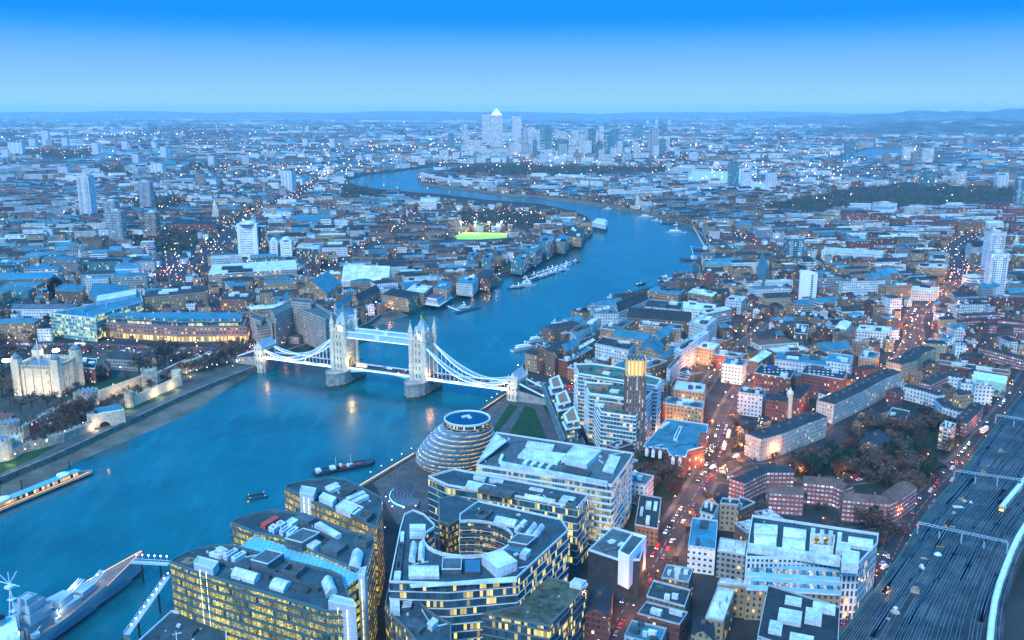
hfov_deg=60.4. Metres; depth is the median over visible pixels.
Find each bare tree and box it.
[0,310,11,318]
[0,331,8,354]
[0,342,20,358]
[0,366,11,382]
[0,376,12,397]
[0,387,17,404]
[1,348,11,367]
[9,396,29,412]
[20,345,30,355]
[23,391,38,407]
[32,433,46,439]
[36,391,56,407]
[37,414,57,433]
[39,344,49,352]
[41,313,49,322]
[43,412,66,432]
[43,423,56,435]
[47,345,58,350]
[50,391,66,401]
[52,417,68,432]
[53,392,87,423]
[54,400,78,428]
[59,345,67,355]
[63,386,78,398]
[65,399,97,424]
[65,412,78,424]
[70,381,83,391]
[75,394,96,411]
[78,412,86,423]
[83,369,91,382]
[85,345,94,354]
[93,364,107,380]
[98,395,112,405]
[110,390,123,402]
[120,369,132,379]
[121,385,135,393]
[125,354,144,373]
[127,335,136,342]
[132,349,153,366]
[134,383,145,392]
[139,362,157,374]
[145,379,155,387]
[148,336,167,352]
[155,341,173,367]
[157,374,169,381]
[158,344,179,363]
[165,338,180,354]
[170,353,191,363]
[175,360,186,374]
[178,350,196,360]
[184,363,194,372]
[187,358,204,372]
[201,350,217,367]
[213,338,231,350]
[213,351,225,364]
[215,358,225,365]
[216,341,234,361]
[221,353,230,363]
[226,346,240,354]
[232,339,250,353]
[235,337,245,343]
[632,493,645,503]
[633,449,645,458]
[634,461,652,473]
[643,459,655,471]
[645,470,656,475]
[647,574,660,585]
[652,459,667,482]
[653,472,660,486]
[661,457,683,474]
[662,473,677,489]
[662,555,679,568]
[663,456,682,469]
[665,479,681,494]
[665,480,679,497]
[667,462,686,476]
[671,485,682,497]
[682,525,690,538]
[690,508,699,516]
[701,488,711,498]
[704,379,714,392]
[704,418,713,428]
[709,446,722,457]
[722,456,731,463]
[725,436,739,451]
[730,419,739,428]
[730,427,739,438]
[733,410,742,419]
[736,432,746,452]
[737,455,749,466]
[746,422,756,431]
[754,311,761,321]
[756,497,767,509]
[770,452,779,462]
[783,452,807,476]
[794,461,809,478]
[795,449,811,476]
[796,443,811,454]
[811,446,830,469]
[811,447,830,472]
[813,498,829,511]
[824,516,838,524]
[825,522,845,527]
[830,463,843,476]
[832,455,845,476]
[833,461,848,472]
[836,456,860,470]
[837,472,852,480]
[840,435,854,448]
[841,457,856,472]
[842,422,857,436]
[842,457,862,476]
[849,424,867,448]
[851,441,871,457]
[852,438,860,450]
[852,461,871,478]
[852,506,875,528]
[853,503,886,531]
[856,467,867,478]
[859,462,877,482]
[860,409,882,430]
[860,452,878,477]
[861,451,883,465]
[862,447,881,460]
[864,528,888,542]
[868,448,889,460]
[870,456,895,483]
[873,514,904,550]
[874,508,895,528]
[876,470,890,487]
[877,466,898,490]
[878,443,901,465]
[884,412,905,431]
[885,428,904,438]
[887,432,912,446]
[887,464,912,481]
[893,414,915,438]
[894,445,908,459]
[894,471,925,487]
[895,462,908,472]
[896,522,910,537]
[897,455,907,470]
[898,459,917,471]
[900,449,921,464]
[904,458,929,472]
[905,413,930,427]
[907,468,927,480]
[907,469,925,481]
[909,426,927,439]
[909,432,924,449]
[914,451,931,463]
[916,400,935,415]
[918,414,939,432]
[918,416,937,432]
[918,434,929,443]
[920,409,936,418]
[928,466,942,483]
[929,410,943,432]
[930,411,946,430]
[938,441,952,454]
[939,416,964,428]
[939,434,959,452]
[957,431,969,443]
[983,404,991,412]
[993,388,1006,399]
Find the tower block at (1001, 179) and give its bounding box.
[993,173,1008,187]
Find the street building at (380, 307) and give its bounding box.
[376,302,384,313]
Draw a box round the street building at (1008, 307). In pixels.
[1001,303,1013,310]
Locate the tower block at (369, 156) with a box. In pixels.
[366,153,372,159]
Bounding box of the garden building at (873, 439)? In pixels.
[859,429,889,468]
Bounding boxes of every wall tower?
[0,418,19,434]
[0,434,12,461]
[8,433,23,444]
[73,391,80,399]
[77,387,99,409]
[123,390,134,407]
[140,366,157,390]
[171,369,182,385]
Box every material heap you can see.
[890,609,899,614]
[910,586,919,593]
[913,582,923,587]
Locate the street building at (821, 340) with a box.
[812,338,829,345]
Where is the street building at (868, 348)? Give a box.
[862,346,874,351]
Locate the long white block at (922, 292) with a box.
[910,284,939,300]
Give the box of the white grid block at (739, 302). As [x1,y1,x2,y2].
[725,295,746,314]
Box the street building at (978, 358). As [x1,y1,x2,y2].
[968,352,988,366]
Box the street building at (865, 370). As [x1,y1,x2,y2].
[855,363,876,379]
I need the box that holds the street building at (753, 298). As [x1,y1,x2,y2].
[747,294,758,305]
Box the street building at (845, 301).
[837,297,851,307]
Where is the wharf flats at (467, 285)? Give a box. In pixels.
[456,275,478,296]
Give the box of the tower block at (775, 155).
[768,152,782,158]
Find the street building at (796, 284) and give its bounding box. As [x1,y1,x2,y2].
[794,280,798,288]
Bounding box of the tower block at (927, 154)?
[921,147,933,162]
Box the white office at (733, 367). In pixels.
[721,357,747,384]
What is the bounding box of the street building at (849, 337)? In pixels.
[838,331,855,346]
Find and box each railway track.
[840,395,1023,639]
[847,401,1023,639]
[854,407,1023,639]
[861,413,1023,639]
[868,419,1023,639]
[870,521,952,637]
[877,428,1023,639]
[881,478,974,591]
[892,440,1023,639]
[898,446,1023,639]
[907,454,1023,639]
[907,489,1004,624]
[917,463,1023,639]
[925,470,1023,639]
[934,509,1001,639]
[936,439,1023,542]
[944,487,1023,639]
[947,397,1023,503]
[953,496,1023,639]
[958,494,1023,581]
[967,508,1023,639]
[975,516,1023,639]
[978,552,1007,622]
[988,465,1023,514]
[994,537,1023,639]
[1004,503,1023,533]
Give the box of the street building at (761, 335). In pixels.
[750,330,776,340]
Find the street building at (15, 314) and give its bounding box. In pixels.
[10,310,21,317]
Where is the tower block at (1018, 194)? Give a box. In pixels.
[1012,177,1023,202]
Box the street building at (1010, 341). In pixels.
[998,336,1017,353]
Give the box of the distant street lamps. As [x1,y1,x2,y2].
[1,121,1012,384]
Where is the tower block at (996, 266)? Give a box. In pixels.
[983,250,1009,286]
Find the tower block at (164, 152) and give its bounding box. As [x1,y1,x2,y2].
[160,146,168,157]
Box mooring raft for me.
[246,491,267,500]
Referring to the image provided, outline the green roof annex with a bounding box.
[481,576,587,639]
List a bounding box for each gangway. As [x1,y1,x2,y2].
[123,572,169,638]
[130,554,169,582]
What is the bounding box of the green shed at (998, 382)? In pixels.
[973,371,1007,397]
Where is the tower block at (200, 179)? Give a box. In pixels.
[195,173,205,187]
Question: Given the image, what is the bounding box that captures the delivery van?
[880,563,888,569]
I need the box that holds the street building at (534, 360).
[525,348,543,372]
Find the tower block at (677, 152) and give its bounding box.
[674,150,679,157]
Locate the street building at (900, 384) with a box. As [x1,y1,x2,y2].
[896,382,907,389]
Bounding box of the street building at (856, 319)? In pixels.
[847,315,867,324]
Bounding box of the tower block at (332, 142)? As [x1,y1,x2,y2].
[329,138,335,147]
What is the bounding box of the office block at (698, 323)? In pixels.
[688,314,716,338]
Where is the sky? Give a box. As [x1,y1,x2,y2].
[0,0,1023,113]
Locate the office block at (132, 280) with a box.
[111,272,149,289]
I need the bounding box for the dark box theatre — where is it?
[587,527,645,598]
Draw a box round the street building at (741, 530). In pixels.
[734,519,750,551]
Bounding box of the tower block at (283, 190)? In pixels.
[279,186,286,197]
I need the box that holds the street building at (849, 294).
[845,292,853,297]
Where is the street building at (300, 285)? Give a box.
[295,281,305,291]
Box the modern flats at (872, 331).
[855,325,891,347]
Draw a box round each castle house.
[0,410,15,420]
[23,415,40,434]
[46,409,58,425]
[82,357,97,383]
[99,360,111,378]
[107,350,141,370]
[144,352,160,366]
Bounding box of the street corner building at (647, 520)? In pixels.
[634,494,660,545]
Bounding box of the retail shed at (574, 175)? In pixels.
[553,174,585,177]
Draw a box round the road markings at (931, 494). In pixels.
[886,383,1022,571]
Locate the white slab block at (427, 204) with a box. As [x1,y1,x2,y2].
[420,198,436,209]
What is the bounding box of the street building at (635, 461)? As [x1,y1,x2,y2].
[633,458,637,470]
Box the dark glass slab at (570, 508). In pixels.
[428,468,589,570]
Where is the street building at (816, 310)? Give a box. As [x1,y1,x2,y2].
[811,306,827,315]
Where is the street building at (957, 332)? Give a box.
[946,323,964,340]
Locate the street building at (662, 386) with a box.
[661,379,663,391]
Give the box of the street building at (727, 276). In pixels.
[722,273,730,279]
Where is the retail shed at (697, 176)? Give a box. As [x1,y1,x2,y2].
[687,171,740,184]
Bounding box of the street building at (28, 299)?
[21,298,34,302]
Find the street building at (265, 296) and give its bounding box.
[260,289,272,304]
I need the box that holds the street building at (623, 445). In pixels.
[607,439,632,451]
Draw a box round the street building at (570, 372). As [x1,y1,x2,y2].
[567,362,576,381]
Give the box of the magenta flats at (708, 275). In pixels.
[703,267,715,285]
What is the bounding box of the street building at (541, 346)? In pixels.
[536,342,549,362]
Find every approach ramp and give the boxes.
[216,352,265,364]
[518,385,573,406]
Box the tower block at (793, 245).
[783,236,804,257]
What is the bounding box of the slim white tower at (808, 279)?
[798,270,817,299]
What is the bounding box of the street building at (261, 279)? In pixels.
[259,277,263,289]
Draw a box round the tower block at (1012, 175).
[1009,172,1016,179]
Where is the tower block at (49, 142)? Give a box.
[46,139,53,145]
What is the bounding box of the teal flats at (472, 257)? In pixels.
[467,252,478,264]
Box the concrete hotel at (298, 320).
[250,298,336,352]
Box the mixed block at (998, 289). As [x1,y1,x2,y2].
[990,282,1005,294]
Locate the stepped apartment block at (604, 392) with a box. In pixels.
[583,382,652,443]
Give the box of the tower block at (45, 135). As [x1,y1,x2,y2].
[41,130,49,144]
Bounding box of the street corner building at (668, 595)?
[646,580,690,619]
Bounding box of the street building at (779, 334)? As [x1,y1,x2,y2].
[775,331,784,337]
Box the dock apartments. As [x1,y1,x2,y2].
[208,260,297,287]
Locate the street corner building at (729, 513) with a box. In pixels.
[718,497,739,531]
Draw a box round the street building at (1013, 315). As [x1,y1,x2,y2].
[1005,310,1022,319]
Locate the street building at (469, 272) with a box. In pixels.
[463,269,475,274]
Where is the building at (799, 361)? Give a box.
[774,351,829,371]
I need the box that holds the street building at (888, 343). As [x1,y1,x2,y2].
[883,336,894,351]
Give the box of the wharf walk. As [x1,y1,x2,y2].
[0,365,250,479]
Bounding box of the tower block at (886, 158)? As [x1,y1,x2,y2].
[882,153,891,163]
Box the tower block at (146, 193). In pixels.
[138,180,155,208]
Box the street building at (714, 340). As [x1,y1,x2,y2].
[709,337,720,346]
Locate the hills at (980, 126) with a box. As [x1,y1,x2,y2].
[815,118,1023,133]
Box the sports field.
[454,232,507,238]
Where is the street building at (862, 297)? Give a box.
[856,294,868,300]
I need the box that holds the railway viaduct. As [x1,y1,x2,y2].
[842,393,1023,639]
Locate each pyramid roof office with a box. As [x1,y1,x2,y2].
[0,272,53,287]
[47,276,127,302]
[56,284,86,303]
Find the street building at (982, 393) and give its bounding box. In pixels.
[972,381,993,405]
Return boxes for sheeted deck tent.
[0,615,19,639]
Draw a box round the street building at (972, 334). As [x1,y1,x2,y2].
[965,329,980,343]
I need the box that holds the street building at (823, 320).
[810,316,833,325]
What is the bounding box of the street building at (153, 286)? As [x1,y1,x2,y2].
[148,284,157,287]
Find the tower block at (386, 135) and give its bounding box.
[383,134,390,137]
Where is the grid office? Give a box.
[737,387,765,417]
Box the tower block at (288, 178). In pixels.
[280,169,296,191]
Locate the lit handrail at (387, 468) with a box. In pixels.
[360,453,413,484]
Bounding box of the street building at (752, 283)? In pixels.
[744,281,758,288]
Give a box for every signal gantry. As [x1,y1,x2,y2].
[916,522,1008,553]
[953,469,1023,486]
[995,414,1023,425]
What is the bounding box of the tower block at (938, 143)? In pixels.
[933,141,942,144]
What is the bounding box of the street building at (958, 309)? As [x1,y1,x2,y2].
[953,305,964,319]
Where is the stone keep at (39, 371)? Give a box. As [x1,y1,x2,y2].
[10,339,84,396]
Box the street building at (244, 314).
[239,312,246,319]
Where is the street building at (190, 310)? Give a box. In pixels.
[183,308,196,311]
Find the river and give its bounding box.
[0,148,901,639]
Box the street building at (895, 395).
[885,386,903,403]
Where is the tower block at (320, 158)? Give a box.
[315,156,322,161]
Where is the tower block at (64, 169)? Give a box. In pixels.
[57,165,71,172]
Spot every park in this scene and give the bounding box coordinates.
[27,151,91,158]
[100,167,130,174]
[105,235,143,245]
[134,198,183,208]
[147,230,197,253]
[178,132,227,136]
[342,188,370,199]
[448,166,664,175]
[459,212,542,231]
[495,265,510,272]
[639,467,682,498]
[764,186,1012,210]
[792,460,932,492]
[839,424,958,462]
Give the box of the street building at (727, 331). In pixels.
[722,327,732,337]
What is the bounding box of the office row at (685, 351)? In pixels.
[674,329,708,374]
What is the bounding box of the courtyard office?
[389,500,568,639]
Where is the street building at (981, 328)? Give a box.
[974,323,989,333]
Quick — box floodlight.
[2,359,9,386]
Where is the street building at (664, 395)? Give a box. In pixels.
[660,392,671,413]
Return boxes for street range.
[792,384,810,417]
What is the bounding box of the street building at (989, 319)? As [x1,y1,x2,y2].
[981,316,997,323]
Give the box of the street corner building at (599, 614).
[585,581,612,639]
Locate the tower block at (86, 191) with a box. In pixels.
[76,174,97,215]
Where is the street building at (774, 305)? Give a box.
[770,302,781,313]
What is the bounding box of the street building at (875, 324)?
[866,322,880,325]
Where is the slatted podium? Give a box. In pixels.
[539,381,585,444]
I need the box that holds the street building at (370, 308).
[366,301,374,315]
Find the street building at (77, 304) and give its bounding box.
[69,301,79,307]
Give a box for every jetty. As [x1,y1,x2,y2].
[445,303,459,310]
[454,305,480,313]
[529,262,575,278]
[633,284,660,291]
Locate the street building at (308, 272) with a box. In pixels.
[305,270,311,276]
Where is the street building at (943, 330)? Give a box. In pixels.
[939,327,945,334]
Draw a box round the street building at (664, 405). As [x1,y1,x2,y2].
[662,401,665,417]
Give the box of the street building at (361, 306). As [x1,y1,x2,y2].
[355,303,364,312]
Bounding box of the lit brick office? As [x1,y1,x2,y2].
[144,285,207,311]
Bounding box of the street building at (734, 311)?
[729,306,736,317]
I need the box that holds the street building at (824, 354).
[812,350,827,356]
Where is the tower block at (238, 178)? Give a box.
[232,176,241,182]
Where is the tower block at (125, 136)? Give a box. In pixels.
[122,134,128,139]
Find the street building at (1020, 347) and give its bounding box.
[1016,340,1023,355]
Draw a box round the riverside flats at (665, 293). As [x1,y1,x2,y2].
[647,286,684,301]
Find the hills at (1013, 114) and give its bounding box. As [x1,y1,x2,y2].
[609,108,1023,126]
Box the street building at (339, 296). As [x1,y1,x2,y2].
[335,292,347,301]
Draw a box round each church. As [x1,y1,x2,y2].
[211,200,220,217]
[630,195,639,208]
[1005,234,1018,247]
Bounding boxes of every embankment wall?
[0,147,901,486]
[123,164,708,639]
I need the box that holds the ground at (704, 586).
[0,140,1023,639]
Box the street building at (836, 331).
[832,328,841,341]
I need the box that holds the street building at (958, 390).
[955,389,973,402]
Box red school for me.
[643,418,707,477]
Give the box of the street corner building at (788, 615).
[757,584,839,639]
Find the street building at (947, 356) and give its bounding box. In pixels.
[944,353,952,360]
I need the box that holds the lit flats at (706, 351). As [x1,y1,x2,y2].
[696,341,719,365]
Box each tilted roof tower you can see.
[548,375,563,405]
[554,390,570,422]
[562,406,580,441]
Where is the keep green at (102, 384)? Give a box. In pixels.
[84,377,141,395]
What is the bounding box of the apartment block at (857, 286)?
[838,278,884,295]
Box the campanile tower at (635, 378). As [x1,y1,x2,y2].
[623,354,646,456]
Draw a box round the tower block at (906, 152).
[901,146,913,159]
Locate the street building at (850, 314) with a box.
[843,312,863,319]
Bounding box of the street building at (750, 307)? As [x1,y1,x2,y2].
[745,303,753,315]
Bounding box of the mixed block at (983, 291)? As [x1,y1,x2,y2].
[973,284,992,298]
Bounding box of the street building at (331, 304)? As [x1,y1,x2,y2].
[328,302,335,307]
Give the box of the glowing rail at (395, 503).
[389,492,404,507]
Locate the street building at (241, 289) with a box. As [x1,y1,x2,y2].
[233,286,245,292]
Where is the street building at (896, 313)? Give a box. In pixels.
[892,309,900,320]
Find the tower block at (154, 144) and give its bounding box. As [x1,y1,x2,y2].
[151,142,157,147]
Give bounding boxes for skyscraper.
[418,157,424,164]
[439,149,447,161]
[448,133,453,147]
[453,151,459,157]
[461,144,466,151]
[463,124,467,144]
[467,144,472,154]
[469,139,482,151]
[476,154,488,157]
[479,145,486,153]
[482,114,490,144]
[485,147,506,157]
[490,108,502,147]
[500,152,507,157]
[507,141,518,155]
[512,115,520,141]
[522,143,530,156]
[522,153,528,158]
[523,127,527,143]
[528,126,534,143]
[531,137,537,156]
[532,139,536,156]
[535,129,539,150]
[539,152,545,158]
[541,148,551,158]
[543,125,551,139]
[545,129,551,148]
[554,139,568,155]
[556,130,565,139]
[558,143,566,155]
[560,154,572,159]
[568,146,575,154]
[570,136,576,145]
[572,129,578,144]
[573,152,580,160]
[579,133,585,152]
[583,140,591,156]
[585,153,595,160]
[587,128,595,152]
[595,145,602,156]
[596,141,602,145]
[598,149,604,159]
[599,125,603,146]
[603,153,612,159]
[606,135,611,152]
[610,146,616,156]
[611,129,618,146]
[616,140,622,155]
[621,153,631,160]
[624,147,629,152]
[633,141,638,157]
[636,124,642,137]
[638,152,649,157]
[648,133,650,150]
[650,129,658,155]
[653,144,658,157]
[659,138,665,152]
[663,135,669,152]
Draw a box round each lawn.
[0,389,177,472]
[494,404,517,433]
[510,405,546,438]
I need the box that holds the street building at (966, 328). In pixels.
[958,323,970,339]
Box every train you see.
[986,523,1023,639]
[999,477,1023,511]
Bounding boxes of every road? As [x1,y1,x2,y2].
[0,343,241,355]
[165,250,253,352]
[170,175,328,276]
[327,211,418,271]
[534,384,573,391]
[609,366,753,639]
[695,234,976,476]
[702,321,769,391]
[705,451,973,485]
[723,224,958,279]
[731,315,906,321]
[850,372,1023,621]
[852,366,885,370]
[852,522,904,531]
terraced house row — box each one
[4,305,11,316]
[22,331,31,341]
[35,298,41,303]
[49,297,60,302]
[136,285,146,294]
[160,309,173,311]
[173,306,180,311]
[208,282,216,291]
[211,285,218,292]
[225,281,234,288]
[255,286,260,292]
[256,293,259,301]
[284,291,293,299]
[309,276,318,281]
[342,287,350,292]
[357,308,361,319]
[360,312,366,323]
[538,339,552,343]
[584,355,595,362]
[664,378,670,393]
[671,380,681,396]
[680,366,691,371]
[682,331,686,339]
[707,492,727,515]
[716,322,728,335]
[723,322,731,328]
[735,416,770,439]
[737,315,748,326]
[742,309,751,318]
[746,298,751,304]
[746,346,758,357]
[752,306,762,318]
[759,304,769,312]
[764,306,772,316]
[769,321,778,329]
[770,316,779,321]
[778,390,786,395]
[786,303,795,313]
[790,291,794,298]
[795,370,800,384]
[800,341,811,348]
[811,332,824,341]
[818,290,825,297]
[818,389,830,398]
[823,302,834,309]
[829,291,840,297]
[842,350,856,363]
[858,403,900,426]
[867,316,871,322]
[868,295,877,299]
[870,341,879,351]
[873,305,884,313]
[891,328,898,339]
[904,297,911,306]
[909,369,922,384]
[923,370,929,379]
[931,320,937,330]
[934,301,944,304]
[937,338,948,350]
[939,352,954,359]
[940,296,950,305]
[946,344,952,352]
[947,300,956,312]
[947,335,956,344]
[959,352,970,359]
[960,356,968,362]
[965,336,976,347]
[966,342,973,352]
[988,361,995,367]
[998,363,1011,374]
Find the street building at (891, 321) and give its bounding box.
[879,316,897,327]
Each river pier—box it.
[425,292,452,311]
[592,218,607,230]
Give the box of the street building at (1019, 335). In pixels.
[1016,332,1023,339]
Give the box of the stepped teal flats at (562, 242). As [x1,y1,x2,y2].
[555,235,569,253]
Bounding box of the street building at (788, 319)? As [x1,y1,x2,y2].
[779,317,794,320]
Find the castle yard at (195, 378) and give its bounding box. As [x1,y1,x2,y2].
[0,355,241,442]
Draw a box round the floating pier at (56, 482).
[0,461,92,512]
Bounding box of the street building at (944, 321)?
[937,316,955,330]
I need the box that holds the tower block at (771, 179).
[765,171,776,187]
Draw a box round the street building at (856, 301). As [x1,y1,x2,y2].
[849,298,860,305]
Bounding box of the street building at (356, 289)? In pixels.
[352,287,361,292]
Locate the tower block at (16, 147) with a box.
[7,142,25,153]
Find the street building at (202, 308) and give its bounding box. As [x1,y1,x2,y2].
[198,304,210,311]
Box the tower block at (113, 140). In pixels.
[110,137,117,144]
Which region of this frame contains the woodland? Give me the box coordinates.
[0,112,1023,375]
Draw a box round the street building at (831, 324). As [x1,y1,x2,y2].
[825,319,842,334]
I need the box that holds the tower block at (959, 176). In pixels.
[950,170,966,185]
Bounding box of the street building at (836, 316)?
[831,314,844,319]
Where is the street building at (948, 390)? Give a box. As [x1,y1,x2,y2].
[941,383,955,402]
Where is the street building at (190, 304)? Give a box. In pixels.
[186,300,194,309]
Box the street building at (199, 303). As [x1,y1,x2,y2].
[195,299,202,311]
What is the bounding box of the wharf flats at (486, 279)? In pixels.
[477,269,493,290]
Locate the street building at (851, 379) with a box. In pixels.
[847,374,856,385]
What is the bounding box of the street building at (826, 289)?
[817,286,829,296]
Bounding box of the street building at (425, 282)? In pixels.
[421,279,431,285]
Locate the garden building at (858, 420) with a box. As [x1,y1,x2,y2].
[853,415,863,433]
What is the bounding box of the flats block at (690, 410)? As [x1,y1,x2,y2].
[665,396,703,422]
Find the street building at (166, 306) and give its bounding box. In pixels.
[162,303,170,308]
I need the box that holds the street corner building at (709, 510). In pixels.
[699,500,718,529]
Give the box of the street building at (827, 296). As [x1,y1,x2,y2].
[820,294,835,297]
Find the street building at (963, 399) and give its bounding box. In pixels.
[952,389,972,408]
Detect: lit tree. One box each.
[706,445,715,453]
[718,466,727,477]
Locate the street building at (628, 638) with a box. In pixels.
[624,636,637,639]
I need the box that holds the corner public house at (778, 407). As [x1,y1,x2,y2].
[765,387,793,421]
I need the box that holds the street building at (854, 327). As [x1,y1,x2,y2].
[851,324,862,334]
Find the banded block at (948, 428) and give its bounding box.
[937,420,955,451]
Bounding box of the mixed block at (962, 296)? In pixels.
[947,291,977,301]
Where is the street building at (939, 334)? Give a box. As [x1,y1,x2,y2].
[933,331,946,338]
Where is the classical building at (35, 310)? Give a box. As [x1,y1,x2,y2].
[11,304,74,321]
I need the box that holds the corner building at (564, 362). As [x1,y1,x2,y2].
[558,353,578,377]
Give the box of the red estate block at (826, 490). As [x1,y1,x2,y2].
[802,474,853,509]
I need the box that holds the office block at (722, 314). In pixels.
[700,306,731,324]
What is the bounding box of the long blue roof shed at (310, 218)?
[284,214,338,224]
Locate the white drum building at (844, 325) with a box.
[835,320,851,332]
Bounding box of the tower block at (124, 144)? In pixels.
[121,141,128,149]
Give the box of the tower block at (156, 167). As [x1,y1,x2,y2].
[150,162,165,172]
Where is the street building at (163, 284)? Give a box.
[155,281,169,287]
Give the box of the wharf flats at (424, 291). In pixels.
[407,284,432,305]
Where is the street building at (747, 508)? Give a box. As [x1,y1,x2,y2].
[737,497,754,520]
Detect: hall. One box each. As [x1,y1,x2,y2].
[139,610,226,639]
[416,410,493,473]
[748,350,771,374]
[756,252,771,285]
[858,350,879,367]
[936,359,1009,386]
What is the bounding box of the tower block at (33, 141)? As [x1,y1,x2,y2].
[28,138,38,145]
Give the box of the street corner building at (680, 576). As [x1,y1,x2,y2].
[661,564,692,599]
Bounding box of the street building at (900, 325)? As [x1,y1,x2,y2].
[897,320,902,329]
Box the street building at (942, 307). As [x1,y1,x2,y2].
[937,304,946,315]
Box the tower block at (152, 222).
[144,210,161,237]
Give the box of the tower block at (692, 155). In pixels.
[688,151,697,160]
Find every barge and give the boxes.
[312,457,358,475]
[329,454,374,471]
[679,247,715,260]
[692,227,707,250]
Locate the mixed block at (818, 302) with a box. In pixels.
[812,297,839,309]
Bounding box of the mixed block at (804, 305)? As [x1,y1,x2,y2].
[791,299,812,311]
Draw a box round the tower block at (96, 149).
[91,142,100,154]
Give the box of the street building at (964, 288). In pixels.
[959,285,972,291]
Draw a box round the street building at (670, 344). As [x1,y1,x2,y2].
[666,342,680,350]
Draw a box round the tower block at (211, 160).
[207,155,216,166]
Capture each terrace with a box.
[171,220,216,232]
[713,349,745,368]
[744,411,826,460]
[816,368,900,423]
[886,345,936,381]
[903,384,944,407]
[919,369,959,391]
[921,339,946,360]
[934,398,965,417]
[937,371,962,389]
[955,402,983,436]
[956,316,1023,325]
[957,311,999,318]
[966,297,987,301]
[966,322,1023,333]
[978,345,1023,370]
[990,332,1015,346]
[1000,309,1023,320]
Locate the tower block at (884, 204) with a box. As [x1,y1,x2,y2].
[872,201,896,210]
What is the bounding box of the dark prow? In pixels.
[438,495,474,553]
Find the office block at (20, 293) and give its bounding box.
[0,286,36,300]
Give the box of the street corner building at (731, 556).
[716,537,746,579]
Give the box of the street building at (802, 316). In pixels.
[790,312,810,322]
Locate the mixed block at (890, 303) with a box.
[881,295,901,313]
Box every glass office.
[49,289,143,341]
[169,544,357,639]
[230,509,377,639]
[284,476,384,605]
[296,244,320,268]
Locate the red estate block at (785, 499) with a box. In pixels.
[765,483,803,515]
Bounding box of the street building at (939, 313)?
[933,310,944,320]
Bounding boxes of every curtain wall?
[0,398,76,437]
[10,420,93,459]
[98,375,141,400]
[134,377,179,405]
[157,353,198,382]
[181,354,208,373]
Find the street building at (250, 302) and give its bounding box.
[247,299,253,305]
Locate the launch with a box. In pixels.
[457,304,470,307]
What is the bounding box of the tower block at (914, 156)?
[910,151,918,163]
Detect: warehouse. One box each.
[146,287,166,292]
[220,292,256,310]
[222,276,254,289]
[227,282,248,291]
[243,306,250,319]
[248,302,282,322]
[256,274,291,286]
[263,278,295,289]
[272,296,290,304]
[273,289,298,297]
[285,275,309,284]
[299,271,341,301]
[313,301,327,305]
[315,298,334,303]
[320,270,340,281]
[322,306,333,311]
[333,308,353,323]
[350,278,372,290]
[352,285,379,310]
[371,279,397,286]
[376,260,406,276]
[378,286,398,300]
[381,276,402,284]
[396,272,416,277]
[398,268,422,272]
[398,281,419,289]
[402,272,430,279]
[402,278,437,286]
[423,263,438,273]
[430,273,441,278]
[437,272,461,280]
[445,268,465,275]
[473,268,482,275]
[542,320,579,342]
[545,341,562,376]
[559,315,584,322]
[561,338,578,355]
[567,227,584,246]
[569,315,600,345]
[570,307,589,319]
[575,346,592,362]
[579,338,594,354]
[580,332,594,344]
[587,297,622,308]
[590,305,618,326]
[595,336,635,365]
[600,317,634,337]
[612,292,640,299]
[612,328,651,354]
[613,359,627,368]
[614,290,648,317]
[627,306,691,337]
[638,336,663,357]
[639,320,682,342]
[643,357,666,379]
[645,299,682,310]
[650,323,675,349]
[658,346,675,366]
[660,281,680,287]
[666,356,679,383]
[676,278,702,286]
[680,285,713,291]
[682,301,715,318]
[709,288,730,299]
[722,282,744,294]
[733,276,751,279]
[734,289,747,296]
[748,285,789,302]
[750,338,796,352]
[758,292,790,310]
[766,345,810,362]
[810,339,852,354]
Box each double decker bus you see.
[74,342,85,345]
[356,363,367,368]
[722,440,726,450]
[726,429,730,438]
[980,425,988,433]
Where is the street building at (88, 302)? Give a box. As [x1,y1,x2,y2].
[82,300,94,305]
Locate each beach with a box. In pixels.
[0,374,248,495]
[370,313,411,325]
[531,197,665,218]
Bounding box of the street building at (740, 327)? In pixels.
[733,322,746,333]
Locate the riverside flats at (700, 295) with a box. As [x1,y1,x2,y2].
[688,288,716,303]
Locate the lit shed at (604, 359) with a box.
[596,354,611,365]
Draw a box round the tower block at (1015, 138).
[1012,136,1018,142]
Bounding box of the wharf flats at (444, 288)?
[433,280,453,301]
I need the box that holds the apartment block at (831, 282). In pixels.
[816,275,841,294]
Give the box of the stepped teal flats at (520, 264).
[511,253,530,274]
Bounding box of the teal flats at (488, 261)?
[482,253,494,270]
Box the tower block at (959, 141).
[956,139,962,143]
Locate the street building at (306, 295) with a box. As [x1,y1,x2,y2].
[302,292,313,301]
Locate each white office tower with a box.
[231,220,268,260]
[268,237,278,254]
[278,236,297,260]
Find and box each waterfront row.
[420,172,433,178]
[433,176,455,184]
[453,180,476,185]
[477,180,499,185]
[530,185,558,190]
[533,159,557,162]
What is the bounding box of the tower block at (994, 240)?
[980,230,1006,266]
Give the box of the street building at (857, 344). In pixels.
[852,338,868,355]
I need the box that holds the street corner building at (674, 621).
[637,601,687,639]
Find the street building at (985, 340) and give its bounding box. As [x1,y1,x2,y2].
[980,335,993,347]
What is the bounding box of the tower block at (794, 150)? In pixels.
[791,147,797,153]
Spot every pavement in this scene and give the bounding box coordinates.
[7,342,216,356]
[163,250,253,347]
[168,176,325,276]
[318,210,419,275]
[583,365,752,639]
[691,234,974,474]
[699,322,769,398]
[714,456,954,486]
[724,224,950,279]
[731,314,905,322]
[839,372,1021,635]
[841,522,895,533]
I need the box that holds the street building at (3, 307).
[0,304,8,311]
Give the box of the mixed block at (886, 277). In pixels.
[860,272,891,283]
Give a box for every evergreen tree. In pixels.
[636,448,655,470]
[787,451,804,471]
[803,451,823,475]
[824,439,839,453]
[828,447,852,474]
[856,450,871,474]
[867,504,883,527]
[880,439,901,455]
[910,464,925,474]
[913,442,931,454]
[919,456,943,483]
[939,415,956,427]

